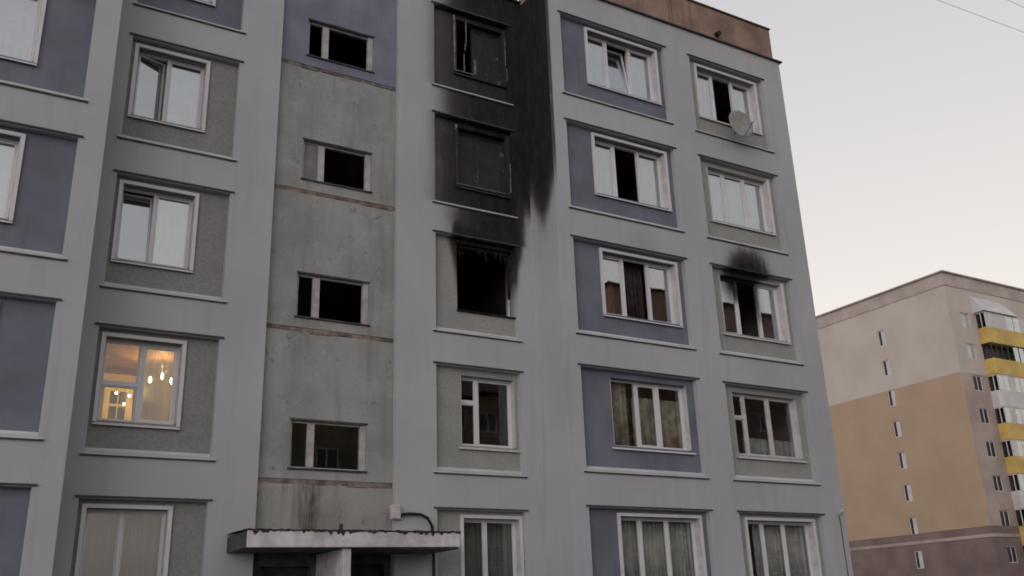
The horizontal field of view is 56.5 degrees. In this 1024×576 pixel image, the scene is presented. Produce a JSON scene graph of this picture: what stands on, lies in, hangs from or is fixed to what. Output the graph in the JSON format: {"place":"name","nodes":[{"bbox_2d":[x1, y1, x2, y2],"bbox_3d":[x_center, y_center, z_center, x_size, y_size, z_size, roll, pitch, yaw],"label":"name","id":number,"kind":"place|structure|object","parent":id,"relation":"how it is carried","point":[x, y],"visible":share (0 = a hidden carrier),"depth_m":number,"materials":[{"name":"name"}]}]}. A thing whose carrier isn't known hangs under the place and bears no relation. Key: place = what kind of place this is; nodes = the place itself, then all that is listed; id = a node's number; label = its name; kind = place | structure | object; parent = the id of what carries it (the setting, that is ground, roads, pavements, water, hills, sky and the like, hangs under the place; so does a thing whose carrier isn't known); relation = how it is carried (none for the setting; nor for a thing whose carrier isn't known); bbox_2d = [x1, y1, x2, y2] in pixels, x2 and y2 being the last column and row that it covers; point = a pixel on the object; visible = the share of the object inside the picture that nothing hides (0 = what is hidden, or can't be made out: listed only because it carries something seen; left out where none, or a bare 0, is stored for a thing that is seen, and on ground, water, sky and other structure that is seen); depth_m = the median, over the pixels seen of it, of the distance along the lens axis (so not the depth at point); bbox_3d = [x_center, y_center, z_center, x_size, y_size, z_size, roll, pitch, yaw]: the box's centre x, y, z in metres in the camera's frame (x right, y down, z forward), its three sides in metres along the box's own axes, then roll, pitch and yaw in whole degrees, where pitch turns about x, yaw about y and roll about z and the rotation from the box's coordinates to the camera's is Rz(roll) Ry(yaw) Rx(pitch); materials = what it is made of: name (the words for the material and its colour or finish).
{"place":"outdoors","nodes":[
{"label":"outdoors","id":0,"kind":"place"},
{"bbox_2d":[518,0,1023,315],"label":"sky","id":1,"kind":"structure","parent":0,"point":[905,118],"materials":[{"name":"white"}]},
{"bbox_2d":[816,270,1023,575],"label":"apartment block","id":2,"kind":"structure","parent":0,"point":[924,378],"depth_m":82.83,"materials":[{"name":"beige paint"}]},
{"bbox_2d":[878,330,885,346],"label":"window","id":3,"kind":"structure","parent":2,"relation":"in","point":[881,335],"depth_m":87.48,"materials":[{"name":"white plastic"}]},
{"bbox_2d":[882,359,891,375],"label":"window","id":4,"kind":"structure","parent":2,"relation":"in","point":[886,364],"depth_m":86.54,"materials":[{"name":"white plastic"}]},
{"bbox_2d":[888,390,896,406],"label":"window","id":5,"kind":"structure","parent":2,"relation":"in","point":[891,394],"depth_m":85.60,"materials":[{"name":"white plastic"}]},
{"bbox_2d":[893,420,901,437],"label":"window","id":6,"kind":"structure","parent":2,"relation":"in","point":[896,424],"depth_m":84.66,"materials":[{"name":"white plastic"}]},
{"bbox_2d":[898,452,906,468],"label":"window","id":7,"kind":"structure","parent":2,"relation":"in","point":[902,458],"depth_m":83.74,"materials":[{"name":"white plastic"}]},
{"bbox_2d":[903,484,912,501],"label":"window","id":8,"kind":"structure","parent":2,"relation":"in","point":[907,488],"depth_m":82.80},
{"bbox_2d":[909,517,918,534],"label":"window","id":9,"kind":"structure","parent":2,"relation":"in","point":[913,523],"depth_m":81.88,"materials":[{"name":"white plastic"}]},
{"bbox_2d":[914,551,923,568],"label":"window","id":10,"kind":"structure","parent":2,"relation":"in","point":[918,554],"depth_m":80.92,"materials":[{"name":"white plastic"}]},
{"bbox_2d":[960,313,970,327],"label":"window","id":11,"kind":"structure","parent":2,"relation":"in","point":[964,317],"depth_m":82.70,"materials":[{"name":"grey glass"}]},
{"bbox_2d":[966,344,976,358],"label":"window","id":12,"kind":"structure","parent":2,"relation":"in","point":[971,349],"depth_m":81.78,"materials":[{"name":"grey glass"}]},
{"bbox_2d":[973,375,982,390],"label":"window","id":13,"kind":"structure","parent":2,"relation":"in","point":[977,379],"depth_m":80.83,"materials":[{"name":"glass"}]},
{"bbox_2d":[979,408,989,423],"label":"window","id":14,"kind":"structure","parent":2,"relation":"in","point":[983,412],"depth_m":79.90,"materials":[{"name":"glass"}]},
{"bbox_2d":[986,441,996,456],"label":"window","id":15,"kind":"structure","parent":2,"relation":"in","point":[990,445],"depth_m":78.96,"materials":[{"name":"glass"}]},
{"bbox_2d":[992,475,1003,491],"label":"window","id":16,"kind":"structure","parent":2,"relation":"in","point":[997,480],"depth_m":78.03,"materials":[{"name":"glass"}]},
{"bbox_2d":[999,510,1010,525],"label":"window","id":17,"kind":"structure","parent":2,"relation":"in","point":[1004,515],"depth_m":77.11,"materials":[{"name":"white plastic"}]},
{"bbox_2d":[1007,546,1017,562],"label":"window","id":18,"kind":"structure","parent":2,"relation":"in","point":[1011,550],"depth_m":76.15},
{"bbox_2d":[938,0,1021,31],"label":"overhead wire","id":19,"kind":"object","parent":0,"point":[981,16],"visible":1,"depth_m":36.38,"materials":[{"name":"black metal"}]},
{"label":"ground","id":20,"kind":"structure","parent":0,"visible":0},
{"bbox_2d":[0,0,852,575],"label":"apartment building","id":21,"kind":"structure","parent":20,"relation":"on","point":[414,240],"depth_m":18.90,"materials":[{"name":"concrete"}]},
{"bbox_2d":[0,144,16,218],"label":"curtain","id":22,"kind":"object","parent":21,"relation":"hanging from","point":[6,154],"visible":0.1,"depth_m":15.17,"materials":[{"name":"fabric"}]},
{"bbox_2d":[0,129,25,222],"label":"window","id":23,"kind":"structure","parent":21,"relation":"in","point":[9,215],"depth_m":14.97,"materials":[{"name":"white plastic"}]},
{"bbox_2d":[0,0,39,60],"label":"curtain","id":24,"kind":"object","parent":21,"relation":"hanging from","point":[17,18],"visible":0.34,"depth_m":15.97,"materials":[{"name":"fabric"}]},
{"bbox_2d":[0,0,46,65],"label":"window","id":25,"kind":"structure","parent":21,"relation":"in","point":[42,6],"depth_m":15.80,"materials":[{"name":"white plastic"}]},
{"bbox_2d":[99,387,134,419],"bbox_3d":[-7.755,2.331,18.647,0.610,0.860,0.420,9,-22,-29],"label":"door","id":26,"kind":"structure","parent":21,"relation":"attached to","point":[112,406],"depth_m":18.51,"materials":[{"name":"beige glass"}]},
{"bbox_2d":[81,513,161,575],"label":"curtain","id":27,"kind":"object","parent":21,"relation":"hanging from","point":[140,545],"visible":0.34,"depth_m":15.31,"materials":[{"name":"white fabric"}]},
{"bbox_2d":[74,503,172,575],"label":"window","id":28,"kind":"structure","parent":21,"relation":"in","point":[166,521],"depth_m":15.18,"materials":[{"name":"white plastic"}]},
{"bbox_2d":[92,332,186,429],"bbox_3d":[-6.236,1.585,15.961,1.365,1.550,0.274,9,-22,-29],"label":"window","id":29,"kind":"structure","parent":21,"relation":"in","point":[176,396],"depth_m":16.03,"materials":[{"name":"white plastic"}]},
{"bbox_2d":[110,179,199,272],"bbox_3d":[-6.360,-1.033,16.946,1.365,1.550,0.401,9,-22,-29],"label":"window","id":30,"kind":"structure","parent":21,"relation":"in","point":[190,241],"depth_m":17.01,"materials":[{"name":"white plastic"}]},
{"bbox_2d":[141,349,173,420],"bbox_3d":[-6.053,1.669,16.272,0.642,1.550,0.028,9,-22,-29],"label":"curtain","id":31,"kind":"object","parent":21,"relation":"hanging from","point":[157,386],"visible":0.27,"depth_m":16.27,"materials":[{"name":"beige fabric"}]},
{"bbox_2d":[149,196,188,266],"bbox_3d":[-6.172,-0.961,17.225,0.751,1.550,0.066,9,-22,-29],"label":"curtain","id":32,"kind":"object","parent":21,"relation":"hanging from","point":[170,236],"visible":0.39,"depth_m":17.23,"materials":[{"name":"fabric"}]},
{"bbox_2d":[127,43,210,132],"bbox_3d":[-6.452,-3.671,17.882,1.365,1.550,0.405,9,-22,-29],"label":"window","id":33,"kind":"structure","parent":21,"relation":"in","point":[204,72],"depth_m":17.94,"materials":[{"name":"white plastic"}]},
{"bbox_2d":[161,62,199,127],"bbox_3d":[-6.263,-3.600,18.158,0.751,1.550,0.063,9,-22,-29],"label":"curtain","id":34,"kind":"object","parent":21,"relation":"hanging from","point":[183,97],"visible":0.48,"depth_m":18.17,"materials":[{"name":"fabric"}]},
{"bbox_2d":[193,0,215,6],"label":"window","id":35,"kind":"structure","parent":21,"relation":"in","point":[213,2],"depth_m":18.72,"materials":[{"name":"white plastic"}]},
{"bbox_2d":[260,568,307,575],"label":"door","id":36,"kind":"structure","parent":21,"relation":"in","point":[263,571],"depth_m":16.31,"materials":[{"name":"black metal"}]},
{"bbox_2d":[287,418,367,472],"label":"window","id":37,"kind":"structure","parent":21,"relation":"in","point":[310,426],"depth_m":17.19,"materials":[{"name":"white plastic"}]},
{"bbox_2d":[294,271,370,326],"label":"window","id":38,"kind":"structure","parent":21,"relation":"in","point":[315,280],"depth_m":18.13,"materials":[{"name":"white wood"}]},
{"bbox_2d":[300,137,372,193],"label":"window","id":39,"kind":"structure","parent":21,"relation":"in","point":[313,154],"depth_m":18.98,"materials":[{"name":"white plastic"}]},
{"bbox_2d":[306,18,374,73],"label":"window","id":40,"kind":"structure","parent":21,"relation":"in","point":[325,30],"depth_m":20.02,"materials":[{"name":"white plastic"}]},
{"bbox_2d":[351,565,379,575],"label":"door","id":41,"kind":"structure","parent":21,"relation":"in","point":[356,570],"depth_m":17.04,"materials":[{"name":"black metal"}]},
{"bbox_2d":[390,505,400,519],"bbox_3d":[-2.113,4.065,17.264,0.190,0.260,0.110,9,-22,-29],"label":"junction box","id":42,"kind":"object","parent":21,"relation":"attached to","point":[395,512],"visible":1,"depth_m":17.21,"materials":[{"name":"white plastic"}]},
{"bbox_2d":[401,512,434,575],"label":"cable conduit","id":43,"kind":"object","parent":21,"relation":"attached to","point":[432,529],"visible":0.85,"depth_m":17.37,"materials":[{"name":"black plastic"}]},
{"bbox_2d":[453,15,507,87],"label":"window","id":44,"kind":"structure","parent":21,"relation":"in","point":[487,51],"depth_m":22.13,"materials":[{"name":"black wood"}]},
{"bbox_2d":[454,123,511,198],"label":"window","id":45,"kind":"structure","parent":21,"relation":"in","point":[481,163],"depth_m":21.14,"materials":[{"name":"black wood"}]},
{"bbox_2d":[456,244,515,318],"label":"window","id":46,"kind":"structure","parent":21,"relation":"in","point":[458,247],"depth_m":20.29,"materials":[{"name":"brown wood"}]},
{"bbox_2d":[464,523,512,575],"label":"curtain","id":47,"kind":"object","parent":21,"relation":"hanging from","point":[499,545],"visible":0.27,"depth_m":18.56,"materials":[{"name":"white fabric"}]},
{"bbox_2d":[459,375,519,452],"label":"window","id":48,"kind":"structure","parent":21,"relation":"in","point":[509,385],"depth_m":19.28,"materials":[{"name":"white plastic"}]},
{"bbox_2d":[460,515,523,575],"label":"window","id":49,"kind":"structure","parent":21,"relation":"in","point":[517,525],"depth_m":18.44,"materials":[{"name":"white plastic"}]},
{"bbox_2d":[588,40,602,85],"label":"curtain","id":50,"kind":"object","parent":21,"relation":"hanging from","point":[595,62],"visible":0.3,"depth_m":22.67,"materials":[{"name":"fabric"}]},
{"bbox_2d":[595,144,610,195],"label":"curtain","id":51,"kind":"object","parent":21,"relation":"hanging from","point":[602,167],"visible":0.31,"depth_m":21.73,"materials":[{"name":"fabric"}]},
{"bbox_2d":[611,382,629,445],"bbox_3d":[2.129,2.613,19.738,0.642,1.550,0.043,9,-22,-29],"label":"curtain","id":52,"kind":"object","parent":21,"relation":"hanging from","point":[620,416],"visible":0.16,"depth_m":19.80,"materials":[{"name":"beige fabric"}]},
{"bbox_2d":[584,26,661,104],"bbox_3d":[2.546,-5.204,22.826,2.140,1.550,0.470,9,-22,-29],"label":"window","id":53,"kind":"structure","parent":21,"relation":"in","point":[652,62],"depth_m":22.98,"materials":[{"name":"white plastic"}]},
{"bbox_2d":[591,132,672,211],"bbox_3d":[2.537,-2.505,22.054,2.140,1.550,0.870,9,-22,-29],"label":"window","id":54,"kind":"structure","parent":21,"relation":"in","point":[661,162],"depth_m":22.03,"materials":[{"name":"white plastic"}]},
{"bbox_2d":[624,262,644,318],"bbox_3d":[2.739,0.140,21.207,0.492,1.550,0.129,9,-22,-29],"label":"curtain","id":55,"kind":"object","parent":21,"relation":"hanging from","point":[634,290],"visible":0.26,"depth_m":21.21,"materials":[{"name":"fabric"}]},
{"bbox_2d":[624,52,649,99],"bbox_3d":[3.096,-5.086,23.269,0.728,1.550,0.067,9,-22,-29],"label":"curtain","id":56,"kind":"object","parent":21,"relation":"hanging from","point":[640,79],"visible":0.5,"depth_m":23.32,"materials":[{"name":"fabric"}]},
{"bbox_2d":[599,248,683,327],"bbox_3d":[2.629,0.133,21.120,2.140,1.550,0.870,9,-22,-29],"label":"window","id":57,"kind":"structure","parent":21,"relation":"in","point":[617,283],"depth_m":21.15,"materials":[{"name":"white plastic"}]},
{"bbox_2d":[639,156,659,206],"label":"curtain","id":58,"kind":"object","parent":21,"relation":"hanging from","point":[649,181],"visible":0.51,"depth_m":22.38,"materials":[{"name":"fabric"}]},
{"bbox_2d":[610,380,695,454],"bbox_3d":[2.871,2.710,19.934,2.140,1.487,0.274,9,-22,-29],"label":"window","id":59,"kind":"structure","parent":21,"relation":"in","point":[682,397],"depth_m":20.16,"materials":[{"name":"white plastic"}]},
{"bbox_2d":[631,397,682,448],"bbox_3d":[3.115,2.949,20.225,1.370,1.178,0.041,9,-22,-29],"label":"curtain","id":60,"kind":"object","parent":21,"relation":"hanging from","point":[671,425],"visible":0.63,"depth_m":20.27,"materials":[{"name":"beige fabric"}]},
{"bbox_2d":[621,521,693,575],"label":"curtain","id":61,"kind":"object","parent":21,"relation":"hanging from","point":[654,548],"visible":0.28,"depth_m":19.34,"materials":[{"name":"fabric"}]},
{"bbox_2d":[617,513,707,575],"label":"window","id":62,"kind":"structure","parent":21,"relation":"in","point":[696,526],"depth_m":19.28,"materials":[{"name":"white plastic"}]},
{"bbox_2d":[697,75,708,117],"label":"curtain","id":63,"kind":"object","parent":21,"relation":"hanging from","point":[703,97],"visible":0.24,"depth_m":24.30,"materials":[{"name":"fabric"}]},
{"bbox_2d":[693,63,762,134],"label":"window","id":64,"kind":"structure","parent":21,"relation":"in","point":[751,92],"depth_m":24.60,"materials":[{"name":"white plastic"}]},
{"bbox_2d":[708,174,763,230],"bbox_3d":[5.442,-2.080,23.596,2.100,1.550,0.066,9,-22,-29],"label":"curtain","id":65,"kind":"object","parent":21,"relation":"hanging from","point":[734,203],"visible":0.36,"depth_m":23.70,"materials":[{"name":"fabric"}]},
{"bbox_2d":[732,86,748,117],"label":"curtain","id":66,"kind":"object","parent":21,"relation":"hanging from","point":[740,101],"visible":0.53,"depth_m":25.01,"materials":[{"name":"fabric"}]},
{"bbox_2d":[729,110,753,136],"bbox_3d":[5.685,-4.066,23.449,0.695,0.827,0.580,-13,-22,29],"label":"satellite dish","id":67,"kind":"object","parent":21,"relation":"attached to","point":[741,123],"visible":1,"depth_m":23.54,"materials":[{"name":"white metal"}]},
{"bbox_2d":[706,166,776,235],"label":"window","id":68,"kind":"structure","parent":21,"relation":"in","point":[764,189],"depth_m":23.69,"materials":[{"name":"white plastic"}]},
{"bbox_2d":[718,274,791,344],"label":"window","id":69,"kind":"structure","parent":21,"relation":"in","point":[729,285],"depth_m":22.74,"materials":[{"name":"white plastic"}]},
{"bbox_2d":[742,438,794,456],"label":"curtain","id":70,"kind":"object","parent":21,"relation":"hanging from","point":[781,448],"visible":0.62,"depth_m":21.64,"materials":[{"name":"grey fabric"}]},
{"bbox_2d":[731,392,807,462],"bbox_3d":[5.740,3.175,21.528,2.100,1.487,0.254,9,-22,-29],"label":"window","id":71,"kind":"structure","parent":21,"relation":"in","point":[792,408],"depth_m":21.68,"materials":[{"name":"white plastic"}]},
{"bbox_2d":[751,524,807,575],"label":"curtain","id":72,"kind":"object","parent":21,"relation":"hanging from","point":[795,549],"visible":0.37,"depth_m":21.00,"materials":[{"name":"fabric"}]},
{"bbox_2d":[743,517,821,575],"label":"window","id":73,"kind":"structure","parent":21,"relation":"in","point":[810,532],"depth_m":20.89,"materials":[{"name":"white plastic"}]},
{"bbox_2d":[839,516,848,575],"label":"drain pipe","id":74,"kind":"object","parent":21,"relation":"attached to","point":[843,545],"visible":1,"depth_m":21.34,"materials":[{"name":"grey metal"}]}
]}

